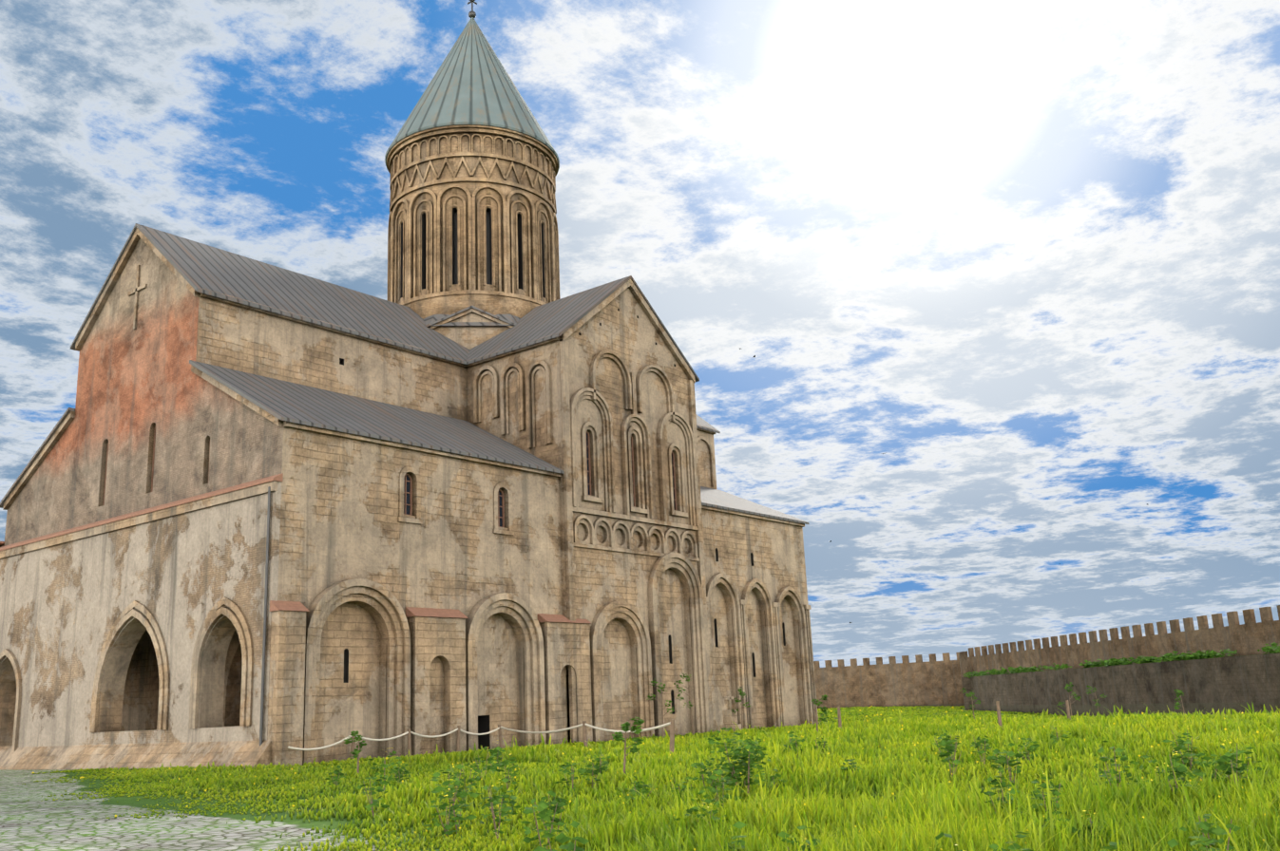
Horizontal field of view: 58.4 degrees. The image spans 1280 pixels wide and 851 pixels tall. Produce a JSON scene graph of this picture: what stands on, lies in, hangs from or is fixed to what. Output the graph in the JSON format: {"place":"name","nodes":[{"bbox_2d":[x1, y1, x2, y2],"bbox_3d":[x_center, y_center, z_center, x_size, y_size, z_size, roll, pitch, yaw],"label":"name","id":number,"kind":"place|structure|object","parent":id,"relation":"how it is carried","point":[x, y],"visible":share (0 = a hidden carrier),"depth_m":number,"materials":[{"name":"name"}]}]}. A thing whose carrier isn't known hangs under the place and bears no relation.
{"place":"outdoors","nodes":[
{"label":"outdoors","id":0,"kind":"place"},
{"bbox_2d":[423,305,520,327],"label":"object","id":1,"kind":"structure","parent":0,"point":[509,319],"depth_m":69.90,"materials":[{"name":"grey metal"}]},
{"bbox_2d":[392,133,553,304],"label":"drum","id":2,"kind":"object","parent":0,"point":[479,172],"visible":0.21,"depth_m":72.98,"materials":[{"name":"beige stone"}]},
{"bbox_2d":[287,722,670,750],"bbox_3d":[-3.882,11.791,43.885,16.031,0.598,11.389,-13,-17,37],"label":"fence rope","id":3,"kind":"object","parent":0,"point":[468,733],"visible":0.85,"depth_m":47.11,"materials":[{"name":"white fabric"}]},
{"bbox_2d":[0,706,1178,850],"bbox_3d":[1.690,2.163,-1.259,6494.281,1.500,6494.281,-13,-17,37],"label":"ground","id":4,"kind":"structure","parent":0,"point":[34,824],"depth_m":22.62,"materials":[{"name":"grey stone"}]},
{"bbox_2d":[0,481,281,747],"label":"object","id":5,"kind":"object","parent":4,"relation":"on","point":[63,606],"visible":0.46,"depth_m":52.72,"materials":[{"name":"paint"}]},
{"bbox_2d":[259,486,270,745],"bbox_3d":[-14.964,7.800,45.724,0.111,10.900,0.111,-6,-14,15],"label":"pipe","id":6,"kind":"object","parent":5,"relation":"attached to","point":[264,619],"visible":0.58,"depth_m":45.73,"materials":[{"name":"metal"}]},
{"bbox_2d":[0,238,808,764],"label":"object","id":7,"kind":"object","parent":4,"relation":"on","point":[139,385],"visible":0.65,"depth_m":57.33,"materials":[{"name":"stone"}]},
{"bbox_2d":[102,426,676,527],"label":"window frames","id":8,"kind":"structure","parent":7,"relation":"on","point":[410,493],"depth_m":57.31,"materials":[{"name":"brown stone"}]},
{"bbox_2d":[0,223,809,524],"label":"roofs","id":9,"kind":"structure","parent":7,"relation":"on","point":[200,267],"depth_m":60.21,"materials":[{"name":"grey metal"}]},
{"bbox_2d":[433,312,509,349],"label":"drum base","id":10,"kind":"object","parent":7,"relation":"on","point":[469,337],"visible":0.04,"depth_m":69.77,"materials":[{"name":"stone"}]},
{"bbox_2d":[386,124,560,319],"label":"drum trim","id":11,"kind":"structure","parent":10,"relation":"on","point":[436,300],"depth_m":73.06,"materials":[{"name":"beige stone"}]},
{"bbox_2d":[384,17,559,172],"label":"cone","id":12,"kind":"object","parent":11,"relation":"on","point":[471,83],"visible":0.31,"depth_m":76.09,"materials":[{"name":"metal"}]},
{"bbox_2d":[467,0,477,18],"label":"finial","id":13,"kind":"object","parent":12,"relation":"on","point":[471,13],"visible":0.9,"depth_m":81.66,"materials":[{"name":"metal"}]},
{"bbox_2d":[403,433,675,527],"bbox_3d":[-10.393,2.314,58.425,31.034,6.400,10.023,3,-15,-22],"label":"glass","id":14,"kind":"object","parent":7,"relation":"on","point":[408,503],"depth_m":57.39,"materials":[{"name":"black glass"}]},
{"bbox_2d":[0,228,818,770],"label":"trim","id":15,"kind":"structure","parent":4,"relation":"on","point":[380,601],"depth_m":60.07,"materials":[{"name":"stone"}]},
{"bbox_2d":[267,611,592,766],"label":"piers","id":16,"kind":"structure","parent":4,"relation":"on","point":[437,676],"depth_m":51.22,"materials":[{"name":"stone"}]},
{"bbox_2d":[0,473,591,624],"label":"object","id":17,"kind":"object","parent":16,"relation":"on","point":[280,605],"visible":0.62,"depth_m":52.08,"materials":[{"name":"stone"}]},
{"bbox_2d":[350,719,674,759],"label":"fence posts","id":18,"kind":"object","parent":4,"relation":"on","point":[672,736],"visible":0.73,"depth_m":46.22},
{"bbox_2d":[719,690,741,732],"bbox_3d":[5.012,16.087,63.858,0.900,2.550,0.900,-13,-17,37],"label":"monument","id":19,"kind":"object","parent":4,"relation":"on","point":[730,718],"visible":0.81,"depth_m":63.61,"materials":[{"name":"stone"}]},
{"bbox_2d":[324,673,1266,850],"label":"plants","id":20,"kind":"object","parent":4,"relation":"on","point":[733,770],"visible":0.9,"depth_m":22.29,"materials":[{"name":"green plant"}]},
{"bbox_2d":[837,700,1070,728],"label":"posts","id":21,"kind":"object","parent":4,"relation":"on","point":[998,714],"visible":0.6,"depth_m":54.89,"materials":[{"name":"brown wood"}]},
{"bbox_2d":[813,605,1279,708],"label":"crenellated wall","id":22,"kind":"structure","parent":4,"relation":"on","point":[932,681],"depth_m":137.38,"materials":[{"name":"brown stone"}]},
{"bbox_2d":[961,653,1279,717],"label":"retaining wall","id":23,"kind":"structure","parent":4,"relation":"on","point":[1231,683],"depth_m":101.75,"materials":[{"name":"stone"}]},
{"bbox_2d":[963,642,1279,678],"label":"wall weeds","id":24,"kind":"object","parent":23,"relation":"on","point":[1168,658],"visible":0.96,"depth_m":105.75,"materials":[{"name":"green plant"}]},
{"bbox_2d":[980,652,1279,676],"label":"terrace top","id":25,"kind":"structure","parent":23,"relation":"on","point":[1155,662],"depth_m":96.92,"materials":[{"name":"green plant"}]},
{"bbox_2d":[0,0,1279,668],"label":"sky","id":26,"kind":"structure","parent":0,"point":[1022,257],"materials":[{"name":"blue"}]},
{"bbox_2d":[21,704,1279,850],"bbox_3d":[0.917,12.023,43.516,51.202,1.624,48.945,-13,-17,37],"label":"grass","id":27,"kind":"structure","parent":0,"point":[905,756],"depth_m":27.22,"materials":[{"name":"green plant"}]},
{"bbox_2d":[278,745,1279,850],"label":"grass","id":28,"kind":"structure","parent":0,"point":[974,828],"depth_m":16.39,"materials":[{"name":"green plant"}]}
]}

